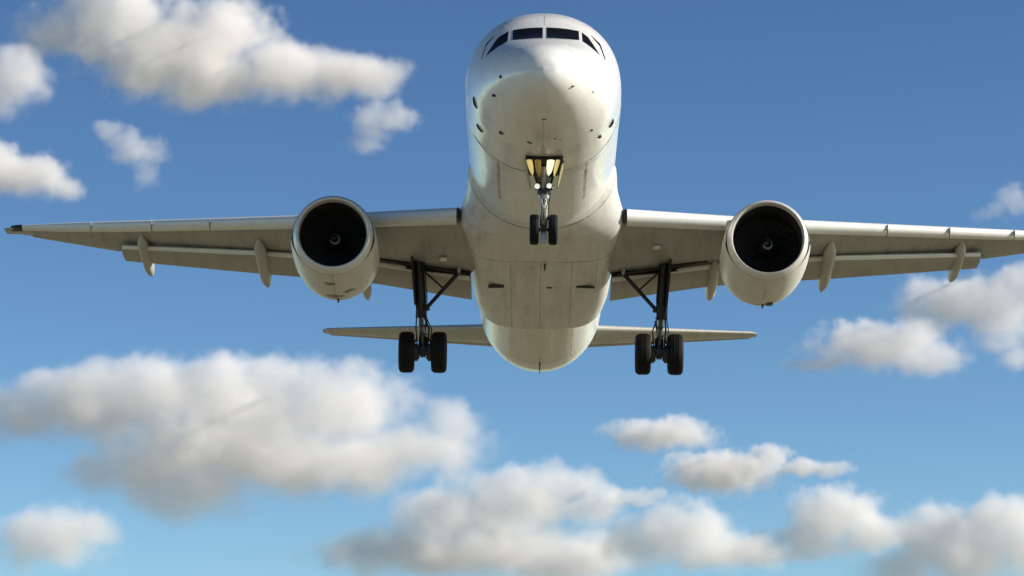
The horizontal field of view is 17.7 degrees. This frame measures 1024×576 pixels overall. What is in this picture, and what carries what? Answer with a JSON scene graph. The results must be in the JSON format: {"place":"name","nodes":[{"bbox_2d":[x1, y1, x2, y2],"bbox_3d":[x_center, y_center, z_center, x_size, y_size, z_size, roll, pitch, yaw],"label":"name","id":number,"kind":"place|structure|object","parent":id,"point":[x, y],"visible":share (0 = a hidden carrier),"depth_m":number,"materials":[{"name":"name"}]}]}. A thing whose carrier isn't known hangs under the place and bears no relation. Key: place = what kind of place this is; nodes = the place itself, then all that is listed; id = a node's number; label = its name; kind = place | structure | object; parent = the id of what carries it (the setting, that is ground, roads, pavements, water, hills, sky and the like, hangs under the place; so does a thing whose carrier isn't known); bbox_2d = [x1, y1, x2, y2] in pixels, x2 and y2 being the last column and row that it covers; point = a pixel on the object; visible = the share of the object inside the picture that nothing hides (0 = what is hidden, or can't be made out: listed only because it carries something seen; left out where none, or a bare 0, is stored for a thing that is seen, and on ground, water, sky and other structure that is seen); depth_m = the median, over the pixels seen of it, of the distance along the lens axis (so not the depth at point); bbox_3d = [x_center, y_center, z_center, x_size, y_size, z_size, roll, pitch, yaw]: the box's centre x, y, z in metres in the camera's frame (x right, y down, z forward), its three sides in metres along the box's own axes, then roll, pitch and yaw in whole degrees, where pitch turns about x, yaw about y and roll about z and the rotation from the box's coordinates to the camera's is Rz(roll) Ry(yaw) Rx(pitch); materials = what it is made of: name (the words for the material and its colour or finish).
{"place":"outdoors","nodes":[
{"label":"outdoors","id":0,"kind":"place"},
{"bbox_2d":[0,0,1023,575],"label":"sky","id":1,"kind":"structure","parent":0,"point":[178,420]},
{"bbox_2d":[4,13,1023,374],"bbox_3d":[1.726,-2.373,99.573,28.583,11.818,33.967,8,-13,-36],"label":"airliner","id":2,"kind":"object","parent":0,"point":[540,239],"visible":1,"depth_m":90.97,"materials":[{"name":"paint"}]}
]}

